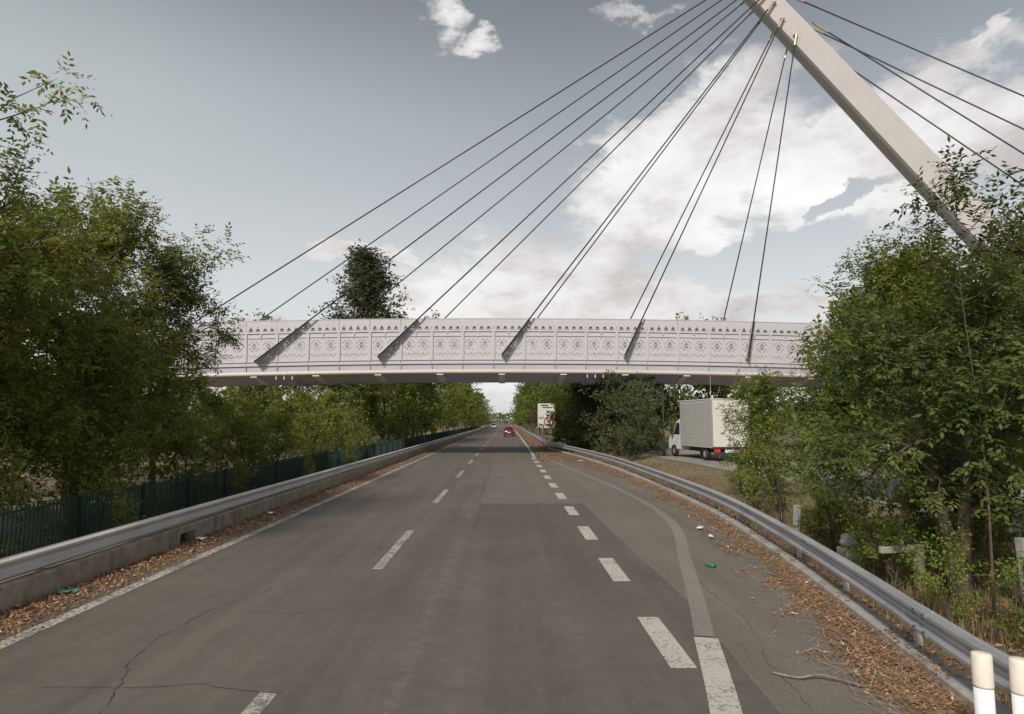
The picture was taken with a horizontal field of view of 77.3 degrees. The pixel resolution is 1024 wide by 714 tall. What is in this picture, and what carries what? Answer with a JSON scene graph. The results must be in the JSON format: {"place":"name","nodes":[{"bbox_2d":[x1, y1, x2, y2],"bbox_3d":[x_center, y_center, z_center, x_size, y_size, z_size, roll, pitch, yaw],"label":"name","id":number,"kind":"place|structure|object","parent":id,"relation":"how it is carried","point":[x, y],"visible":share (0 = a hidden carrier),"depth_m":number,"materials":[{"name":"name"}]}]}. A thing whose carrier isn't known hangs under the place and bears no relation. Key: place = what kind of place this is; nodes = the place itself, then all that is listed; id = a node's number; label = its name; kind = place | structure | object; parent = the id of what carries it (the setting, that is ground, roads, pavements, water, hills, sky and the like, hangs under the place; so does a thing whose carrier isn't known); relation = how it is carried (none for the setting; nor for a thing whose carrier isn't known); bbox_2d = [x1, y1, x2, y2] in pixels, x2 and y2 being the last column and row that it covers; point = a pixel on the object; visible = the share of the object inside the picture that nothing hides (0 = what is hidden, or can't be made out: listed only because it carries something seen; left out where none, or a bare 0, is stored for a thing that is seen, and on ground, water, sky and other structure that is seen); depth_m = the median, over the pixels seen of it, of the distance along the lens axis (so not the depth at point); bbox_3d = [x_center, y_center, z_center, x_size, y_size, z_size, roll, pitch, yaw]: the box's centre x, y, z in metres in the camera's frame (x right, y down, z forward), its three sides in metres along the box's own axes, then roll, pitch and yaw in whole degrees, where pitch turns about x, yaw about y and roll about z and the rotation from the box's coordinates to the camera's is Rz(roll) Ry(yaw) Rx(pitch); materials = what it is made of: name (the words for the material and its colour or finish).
{"place":"outdoors","nodes":[
{"label":"outdoors","id":0,"kind":"place"},
{"bbox_2d":[0,424,779,713],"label":"road","id":1,"kind":"structure","parent":0,"point":[516,599],"depth_m":8.00,"materials":[{"name":"grey asphalt"}]},
{"bbox_2d":[0,429,486,648],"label":"edge line","id":2,"kind":"object","parent":1,"relation":"on","point":[59,619],"visible":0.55,"depth_m":10.10,"materials":[{"name":"paint"}]},
{"bbox_2d":[241,432,496,713],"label":"lane dashes","id":3,"kind":"object","parent":1,"relation":"on","point":[260,702],"visible":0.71,"depth_m":11.00,"materials":[{"name":"paint"}]},
{"bbox_2d":[52,502,813,713],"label":"road cracks","id":4,"kind":"object","parent":1,"relation":"on","point":[306,613],"visible":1,"depth_m":6.14,"materials":[{"name":"black asphalt"}]},
{"bbox_2d":[532,458,696,667],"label":"merge dashes","id":5,"kind":"object","parent":1,"relation":"on","point":[672,651],"visible":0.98,"depth_m":7.76,"materials":[{"name":"paint"}]},
{"bbox_2d":[694,637,742,713],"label":"taper line","id":6,"kind":"object","parent":1,"relation":"on","point":[722,696],"visible":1,"depth_m":6.21,"materials":[{"name":"paint"}]},
{"bbox_2d":[0,421,1023,611],"bbox_3d":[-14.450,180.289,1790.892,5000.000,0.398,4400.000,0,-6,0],"label":"ground","id":7,"kind":"structure","parent":0,"point":[673,465],"depth_m":22.10,"materials":[{"name":"green plant"}]},
{"bbox_2d":[0,402,47,552],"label":"shrub","id":8,"kind":"object","parent":7,"relation":"on","point":[20,483],"visible":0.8,"depth_m":11.38,"materials":[{"name":"green plant"}]},
{"bbox_2d":[0,305,102,552],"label":"tree","id":9,"kind":"object","parent":7,"relation":"on","point":[15,385],"visible":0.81,"depth_m":12.97,"materials":[{"name":"green plant"}]},
{"bbox_2d":[0,139,123,508],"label":"tree","id":10,"kind":"object","parent":7,"relation":"on","point":[20,331],"visible":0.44,"depth_m":14.57,"materials":[{"name":"green plant"}]},
{"bbox_2d":[0,51,129,326],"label":"tree","id":11,"kind":"object","parent":7,"relation":"on","point":[30,273],"visible":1,"depth_m":11.55,"materials":[{"name":"green plant"}]},
{"bbox_2d":[8,426,147,546],"bbox_3d":[-9.245,2.790,13.420,2.193,2.723,1.990,-3,-7,30],"label":"shrub","id":12,"kind":"object","parent":7,"relation":"on","point":[69,460],"visible":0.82,"depth_m":13.36,"materials":[{"name":"green plant"}]},
{"bbox_2d":[0,195,162,504],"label":"tree","id":13,"kind":"object","parent":7,"relation":"on","point":[82,299],"visible":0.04,"depth_m":19.52,"materials":[{"name":"green plant"}]},
{"bbox_2d":[52,392,159,525],"bbox_3d":[-9.836,2.582,15.566,2.367,3.433,1.841,2,-6,-18],"label":"shrub","id":14,"kind":"object","parent":7,"relation":"on","point":[116,423],"visible":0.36,"depth_m":15.58,"materials":[{"name":"green plant"}]},
{"bbox_2d":[0,278,217,525],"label":"tree","id":15,"kind":"object","parent":7,"relation":"on","point":[90,347],"visible":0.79,"depth_m":15.16,"materials":[{"name":"green plant"}]},
{"bbox_2d":[0,175,250,514],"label":"tree","id":16,"kind":"object","parent":7,"relation":"on","point":[120,232],"visible":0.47,"depth_m":18.40,"materials":[{"name":"green plant"}]},
{"bbox_2d":[106,480,145,527],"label":"weed","id":17,"kind":"object","parent":7,"relation":"on","point":[124,509],"visible":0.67,"depth_m":12.57,"materials":[{"name":"green plant"}]},
{"bbox_2d":[100,216,246,502],"bbox_3d":[-11.199,0.268,20.851,4.842,9.253,4.146,4,-7,-37],"label":"tree","id":18,"kind":"object","parent":7,"relation":"on","point":[192,299],"visible":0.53,"depth_m":20.63,"materials":[{"name":"green plant"}]},
{"bbox_2d":[133,423,228,509],"bbox_3d":[-9.288,3.205,17.969,2.216,2.752,2.011,1,-6,-8],"label":"shrub","id":19,"kind":"object","parent":7,"relation":"on","point":[175,449],"visible":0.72,"depth_m":17.84,"materials":[{"name":"green plant"}]},
{"bbox_2d":[160,400,232,501],"bbox_3d":[-9.943,3.070,20.125,1.856,3.462,2.387,-4,-7,34],"label":"tree","id":20,"kind":"object","parent":7,"relation":"on","point":[213,457],"visible":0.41,"depth_m":20.18,"materials":[{"name":"green plant"}]},
{"bbox_2d":[181,389,253,486],"bbox_3d":[-11.049,3.121,24.290,2.672,3.850,2.738,1,-6,-14],"label":"tree","id":21,"kind":"object","parent":7,"relation":"on","point":[214,404],"visible":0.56,"depth_m":24.28,"materials":[{"name":"green plant"}]},
{"bbox_2d":[0,426,480,557],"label":"fence","id":22,"kind":"object","parent":7,"relation":"on","point":[274,474],"visible":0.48,"depth_m":14.92,"materials":[{"name":"green metal"}]},
{"bbox_2d":[203,413,277,487],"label":"shrub","id":23,"kind":"object","parent":7,"relation":"on","point":[248,436],"visible":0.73,"depth_m":22.09,"materials":[{"name":"green plant"}]},
{"bbox_2d":[227,455,258,492],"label":"weed","id":24,"kind":"object","parent":7,"relation":"on","point":[236,483],"visible":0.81,"depth_m":18.02,"materials":[{"name":"green plant"}]},
{"bbox_2d":[0,426,490,611],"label":"roadside wall","id":25,"kind":"structure","parent":7,"relation":"on","point":[27,587],"depth_m":11.88,"materials":[{"name":"concrete"}]},
{"bbox_2d":[0,425,490,581],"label":"guardrail","id":26,"kind":"object","parent":25,"relation":"on","point":[16,565],"visible":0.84,"depth_m":12.04,"materials":[{"name":"metal"}]},
{"bbox_2d":[216,383,278,483],"bbox_3d":[-10.007,3.117,24.079,2.327,4.340,2.992,0,-6,-4],"label":"tree","id":27,"kind":"object","parent":7,"relation":"on","point":[247,415],"visible":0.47,"depth_m":24.07,"materials":[{"name":"green plant"}]},
{"bbox_2d":[213,386,281,443],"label":"tree","id":28,"kind":"object","parent":7,"relation":"on","point":[238,389],"visible":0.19,"depth_m":57.74,"materials":[{"name":"green plant"}]},
{"bbox_2d":[0,424,497,644],"bbox_3d":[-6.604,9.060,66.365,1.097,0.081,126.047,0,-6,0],"label":"leaf litter","id":29,"kind":"object","parent":7,"relation":"on","point":[38,600],"visible":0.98,"depth_m":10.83,"materials":[{"name":"brown plant"}]},
{"bbox_2d":[232,390,272,466],"bbox_3d":[-11.604,3.405,28.386,1.774,4.052,1.859,-1,-6,14],"label":"tree","id":30,"kind":"object","parent":7,"relation":"on","point":[242,399],"visible":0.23,"depth_m":28.34,"materials":[{"name":"green plant"}]},
{"bbox_2d":[244,402,304,473],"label":"shrub","id":31,"kind":"object","parent":7,"relation":"on","point":[283,423],"visible":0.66,"depth_m":25.70,"materials":[{"name":"green plant"}]},
{"bbox_2d":[266,410,308,469],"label":"shrub","id":32,"kind":"object","parent":7,"relation":"on","point":[295,453],"visible":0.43,"depth_m":27.98,"materials":[{"name":"green plant"}]},
{"bbox_2d":[264,390,317,457],"bbox_3d":[-11.188,3.779,32.402,2.856,4.288,2.800,-3,-6,28],"label":"tree","id":33,"kind":"object","parent":7,"relation":"on","point":[294,405],"visible":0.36,"depth_m":32.44,"materials":[{"name":"green plant"}]},
{"bbox_2d":[267,384,334,433],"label":"tree","id":34,"kind":"object","parent":7,"relation":"on","point":[289,388],"visible":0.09,"depth_m":57.47,"materials":[{"name":"green plant"}]},
{"bbox_2d":[278,405,341,457],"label":"shrub","id":35,"kind":"object","parent":7,"relation":"on","point":[306,428],"visible":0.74,"depth_m":29.90,"materials":[{"name":"green plant"}]},
{"bbox_2d":[309,388,355,450],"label":"tree","id":36,"kind":"object","parent":7,"relation":"on","point":[327,398],"visible":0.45,"depth_m":39.84,"materials":[{"name":"green plant"}]},
{"bbox_2d":[298,403,368,454],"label":"shrub","id":37,"kind":"object","parent":7,"relation":"on","point":[335,432],"visible":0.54,"depth_m":33.90,"materials":[{"name":"green plant"}]},
{"bbox_2d":[317,384,366,448],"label":"tree","id":38,"kind":"object","parent":7,"relation":"on","point":[321,389],"visible":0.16,"depth_m":56.91,"materials":[{"name":"green plant"}]},
{"bbox_2d":[325,390,374,450],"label":"shrub","id":39,"kind":"object","parent":7,"relation":"on","point":[353,422],"visible":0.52,"depth_m":35.98,"materials":[{"name":"green plant"}]},
{"bbox_2d":[339,392,380,443],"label":"tree","id":40,"kind":"object","parent":7,"relation":"on","point":[365,398],"visible":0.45,"depth_m":47.73,"materials":[{"name":"green plant"}]},
{"bbox_2d":[361,393,384,439],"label":"tree","id":41,"kind":"object","parent":7,"relation":"on","point":[373,402],"visible":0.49,"depth_m":51.85,"materials":[{"name":"green plant"}]},
{"bbox_2d":[307,239,439,444],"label":"tall tree","id":42,"kind":"object","parent":7,"relation":"on","point":[370,288],"visible":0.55,"depth_m":66.21,"materials":[{"name":"green plant"}]},
{"bbox_2d":[347,353,426,439],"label":"tree","id":43,"kind":"object","parent":7,"relation":"on","point":[395,407],"visible":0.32,"depth_m":56.21,"materials":[{"name":"green plant"}]},
{"bbox_2d":[372,383,413,440],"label":"tree","id":44,"kind":"object","parent":7,"relation":"on","point":[398,391],"visible":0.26,"depth_m":60.18,"materials":[{"name":"green plant"}]},
{"bbox_2d":[370,346,438,438],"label":"tree","id":45,"kind":"object","parent":7,"relation":"on","point":[413,390],"visible":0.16,"depth_m":63.70,"materials":[{"name":"green plant"}]},
{"bbox_2d":[390,384,450,433],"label":"tree","id":46,"kind":"object","parent":7,"relation":"on","point":[432,405],"visible":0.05,"depth_m":72.34,"materials":[{"name":"green plant"}]},
{"bbox_2d":[427,383,468,431],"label":"tree","id":47,"kind":"object","parent":7,"relation":"on","point":[449,398],"visible":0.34,"depth_m":96.94,"materials":[{"name":"green plant"}]},
{"bbox_2d":[457,383,487,428],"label":"tree","id":48,"kind":"object","parent":7,"relation":"on","point":[474,421],"visible":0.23,"depth_m":133.75,"materials":[{"name":"green plant"}]},
{"bbox_2d":[513,383,542,434],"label":"tree","id":49,"kind":"object","parent":7,"relation":"on","point":[529,421],"visible":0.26,"depth_m":111.51,"materials":[{"name":"green plant"}]},
{"bbox_2d":[76,386,1015,438],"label":"distant woodland","id":50,"kind":"object","parent":7,"relation":"on","point":[784,425],"visible":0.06,"depth_m":113.41,"materials":[{"name":"green plant"}]},
{"bbox_2d":[525,383,584,444],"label":"bush","id":51,"kind":"object","parent":7,"relation":"on","point":[557,436],"visible":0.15,"depth_m":63.00,"materials":[{"name":"green plant"}]},
{"bbox_2d":[535,383,597,445],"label":"bush","id":52,"kind":"object","parent":7,"relation":"on","point":[571,435],"visible":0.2,"depth_m":56.61,"materials":[{"name":"green plant"}]},
{"bbox_2d":[549,386,584,445],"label":"bush","id":53,"kind":"object","parent":7,"relation":"on","point":[564,412],"visible":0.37,"depth_m":56.40,"materials":[{"name":"green plant"}]},
{"bbox_2d":[137,0,1023,456],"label":"footbridge","id":54,"kind":"object","parent":7,"relation":"on","point":[669,352],"visible":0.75,"depth_m":44.48,"materials":[{"name":"concrete"}]},
{"bbox_2d":[556,383,618,451],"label":"bush","id":55,"kind":"object","parent":7,"relation":"on","point":[581,399],"visible":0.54,"depth_m":49.75,"materials":[{"name":"green plant"}]},
{"bbox_2d":[564,383,620,448],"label":"bush","id":56,"kind":"object","parent":7,"relation":"on","point":[568,402],"visible":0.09,"depth_m":52.54,"materials":[{"name":"green plant"}]},
{"bbox_2d":[576,369,651,457],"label":"bush","id":57,"kind":"object","parent":7,"relation":"on","point":[618,396],"visible":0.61,"depth_m":42.98,"materials":[{"name":"green plant"}]},
{"bbox_2d":[587,349,654,449],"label":"bush","id":58,"kind":"object","parent":7,"relation":"on","point":[596,399],"visible":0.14,"depth_m":47.21,"materials":[{"name":"green plant"}]},
{"bbox_2d":[606,389,672,460],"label":"bush","id":59,"kind":"object","parent":7,"relation":"on","point":[643,407],"visible":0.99,"depth_m":38.23,"materials":[{"name":"green plant"}]},
{"bbox_2d":[609,371,669,453],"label":"bush","id":60,"kind":"object","parent":7,"relation":"on","point":[636,385],"visible":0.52,"depth_m":42.63,"materials":[{"name":"green plant"}]},
{"bbox_2d":[618,348,688,441],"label":"tree","id":61,"kind":"object","parent":7,"relation":"on","point":[677,409],"visible":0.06,"depth_m":56.85,"materials":[{"name":"green plant"}]},
{"bbox_2d":[656,312,709,426],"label":"tree","id":62,"kind":"object","parent":7,"relation":"on","point":[682,390],"visible":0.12,"depth_m":69.76,"materials":[{"name":"green plant"}]},
{"bbox_2d":[680,313,744,399],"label":"tree","id":63,"kind":"object","parent":7,"relation":"on","point":[714,388],"visible":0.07,"depth_m":53.94,"materials":[{"name":"green plant"}]},
{"bbox_2d":[718,437,756,496],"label":"shrub","id":64,"kind":"object","parent":7,"relation":"on","point":[731,474],"visible":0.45,"depth_m":20.91,"materials":[{"name":"green plant"}]},
{"bbox_2d":[716,365,805,501],"bbox_3d":[7.621,2.450,19.664,2.518,4.436,2.529,0,-6,0],"label":"tree","id":65,"kind":"object","parent":7,"relation":"on","point":[755,390],"visible":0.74,"depth_m":19.48,"materials":[{"name":"green plant"}]},
{"bbox_2d":[731,413,792,512],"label":"shrub","id":66,"kind":"object","parent":7,"relation":"on","point":[750,453],"visible":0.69,"depth_m":17.18,"materials":[{"name":"green plant"}]},
{"bbox_2d":[511,424,1023,713],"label":"verge","id":67,"kind":"structure","parent":7,"relation":"on","point":[855,592],"depth_m":8.27,"materials":[{"name":"brown soil"}]},
{"bbox_2d":[538,404,554,446],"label":"road sign","id":68,"kind":"object","parent":67,"relation":"on","point":[542,408],"visible":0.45,"depth_m":60.26,"materials":[{"name":"metal"}]},
{"bbox_2d":[730,469,777,517],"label":"shrub","id":69,"kind":"object","parent":67,"relation":"on","point":[760,482],"visible":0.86,"depth_m":15.76,"materials":[{"name":"green plant"}]},
{"bbox_2d":[514,424,1010,694],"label":"guardrail","id":70,"kind":"object","parent":67,"relation":"on","point":[958,643],"visible":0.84,"depth_m":7.99,"materials":[{"name":"metal"}]},
{"bbox_2d":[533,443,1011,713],"bbox_3d":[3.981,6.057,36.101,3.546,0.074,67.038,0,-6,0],"label":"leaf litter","id":71,"kind":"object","parent":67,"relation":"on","point":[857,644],"visible":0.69,"depth_m":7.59,"materials":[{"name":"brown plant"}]},
{"bbox_2d":[547,448,1012,713],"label":"kerb","id":72,"kind":"structure","parent":67,"relation":"on","point":[959,686],"depth_m":8.19,"materials":[{"name":"concrete"}]},
{"bbox_2d":[593,459,966,676],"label":"kerb leaf litter","id":73,"kind":"object","parent":72,"relation":"on","point":[936,667],"visible":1,"depth_m":6.95,"materials":[{"name":"brown plant"}]},
{"bbox_2d":[548,447,1022,702],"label":"verge leaf litter","id":74,"kind":"object","parent":67,"relation":"on","point":[998,644],"visible":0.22,"depth_m":10.61,"materials":[{"name":"brown plant"}]},
{"bbox_2d":[548,446,1023,707],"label":"dry grass","id":75,"kind":"structure","parent":67,"relation":"on","point":[932,600],"depth_m":8.98,"materials":[{"name":"brown plant"}]},
{"bbox_2d":[791,485,862,551],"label":"shrub","id":76,"kind":"object","parent":67,"relation":"on","point":[822,496],"visible":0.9,"depth_m":11.81,"materials":[{"name":"green plant"}]},
{"bbox_2d":[791,426,873,550],"bbox_3d":[6.214,2.653,12.382,1.402,2.614,1.802,-4,-7,32],"label":"shrub","id":77,"kind":"object","parent":67,"relation":"on","point":[838,476],"visible":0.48,"depth_m":12.35,"materials":[{"name":"green plant"}]},
{"bbox_2d":[834,498,897,572],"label":"shrub","id":78,"kind":"object","parent":67,"relation":"on","point":[861,561],"visible":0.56,"depth_m":10.19,"materials":[{"name":"green plant"}]},
{"bbox_2d":[841,508,938,591],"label":"shrub","id":79,"kind":"object","parent":67,"relation":"on","point":[888,536],"visible":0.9,"depth_m":9.42,"materials":[{"name":"green plant"}]},
{"bbox_2d":[879,544,924,590],"bbox_3d":[5.706,3.217,9.368,0.785,0.900,0.110,3,-5,-17],"label":"fence post","id":80,"kind":"object","parent":67,"relation":"on","point":[885,549],"visible":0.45,"depth_m":9.41,"materials":[{"name":"concrete"}]},
{"bbox_2d":[909,520,993,626],"bbox_3d":[5.453,2.745,8.043,0.961,1.394,0.748,1,-6,-14],"label":"shrub","id":81,"kind":"object","parent":67,"relation":"on","point":[936,587],"visible":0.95,"depth_m":7.98,"materials":[{"name":"green plant"}]},
{"bbox_2d":[920,494,1016,600],"bbox_3d":[6.481,2.683,9.021,1.201,1.743,0.934,-3,-7,31],"label":"shrub","id":82,"kind":"object","parent":67,"relation":"on","point":[980,560],"visible":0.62,"depth_m":8.94,"materials":[{"name":"green plant"}]},
{"bbox_2d":[970,650,995,713],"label":"marker post","id":83,"kind":"object","parent":67,"relation":"on","point":[982,673],"visible":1,"depth_m":4.67,"materials":[{"name":"white plastic"}]},
{"bbox_2d":[967,549,1023,649],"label":"shrub","id":84,"kind":"object","parent":67,"relation":"on","point":[1004,571],"visible":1,"depth_m":7.25,"materials":[{"name":"green plant"}]},
{"bbox_2d":[1008,656,1023,713],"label":"marker post","id":85,"kind":"object","parent":67,"relation":"on","point":[1016,670],"visible":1,"depth_m":4.57,"materials":[{"name":"white plastic"}]},
{"bbox_2d":[780,387,830,443],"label":"tree","id":86,"kind":"object","parent":7,"relation":"on","point":[796,399],"visible":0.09,"depth_m":59.98,"materials":[{"name":"green plant"}]},
{"bbox_2d":[775,418,868,531],"bbox_3d":[6.902,2.785,14.393,2.291,2.845,2.079,4,-7,-36],"label":"shrub","id":87,"kind":"object","parent":7,"relation":"on","point":[802,469],"visible":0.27,"depth_m":14.28,"materials":[{"name":"green plant"}]},
{"bbox_2d":[801,289,903,455],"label":"tree","id":88,"kind":"object","parent":7,"relation":"on","point":[818,316],"visible":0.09,"depth_m":40.62,"materials":[{"name":"green plant"}]},
{"bbox_2d":[752,230,1023,602],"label":"tree","id":89,"kind":"object","parent":7,"relation":"on","point":[949,342],"visible":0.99,"depth_m":8.94,"materials":[{"name":"green plant"}]},
{"bbox_2d":[787,218,1020,497],"bbox_3d":[11.290,0.196,17.483,5.445,8.012,5.836,4,-7,-32],"label":"tree","id":90,"kind":"object","parent":7,"relation":"on","point":[854,294],"visible":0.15,"depth_m":17.73,"materials":[{"name":"green plant"}]},
{"bbox_2d":[861,478,947,582],"bbox_3d":[6.489,2.857,10.392,1.447,1.797,1.313,-2,-6,23],"label":"shrub","id":91,"kind":"object","parent":7,"relation":"on","point":[912,507],"visible":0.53,"depth_m":10.36,"materials":[{"name":"green plant"}]},
{"bbox_2d":[790,230,1023,505],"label":"tree","id":92,"kind":"object","parent":7,"relation":"on","point":[839,406],"visible":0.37,"depth_m":16.48,"materials":[{"name":"green plant"}]},
{"bbox_2d":[871,136,1023,617],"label":"sapling","id":93,"kind":"object","parent":7,"relation":"on","point":[952,188],"visible":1,"depth_m":8.20,"materials":[{"name":"green plant"}]},
{"bbox_2d":[903,418,1023,560],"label":"shrub","id":94,"kind":"object","parent":7,"relation":"on","point":[992,527],"visible":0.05,"depth_m":11.09,"materials":[{"name":"green plant"}]},
{"bbox_2d":[921,484,1023,572],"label":"shrub","id":95,"kind":"object","parent":7,"relation":"on","point":[955,511],"visible":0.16,"depth_m":9.70,"materials":[{"name":"green plant"}]},
{"bbox_2d":[950,183,1023,477],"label":"tree","id":96,"kind":"object","parent":7,"relation":"on","point":[1019,253],"visible":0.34,"depth_m":11.07,"materials":[{"name":"green plant"}]},
{"bbox_2d":[0,0,1023,420],"label":"sky","id":97,"kind":"structure","parent":0,"point":[286,123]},
{"bbox_2d":[538,452,908,713],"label":"merge lane","id":98,"kind":"structure","parent":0,"point":[644,532],"depth_m":8.87,"materials":[{"name":"grey asphalt"}]},
{"bbox_2d":[543,458,714,636],"bbox_3d":[3.060,4.986,24.997,2.151,0.001,35.336,0,-6,0],"label":"worn taper line","id":99,"kind":"object","parent":98,"relation":"on","point":[701,621],"visible":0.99,"depth_m":10.34,"materials":[{"name":"paint"}]},
{"bbox_2d":[553,436,1023,535],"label":"side road","id":100,"kind":"structure","parent":0,"point":[691,456],"depth_m":30.67,"materials":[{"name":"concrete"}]},
{"bbox_2d":[669,382,749,459],"bbox_3d":[11.315,3.619,37.596,2.440,4.600,6.485,1,-6,-8],"label":"truck","id":101,"kind":"object","parent":100,"relation":"on","point":[698,423],"visible":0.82,"depth_m":35.16,"materials":[{"name":"metal"}]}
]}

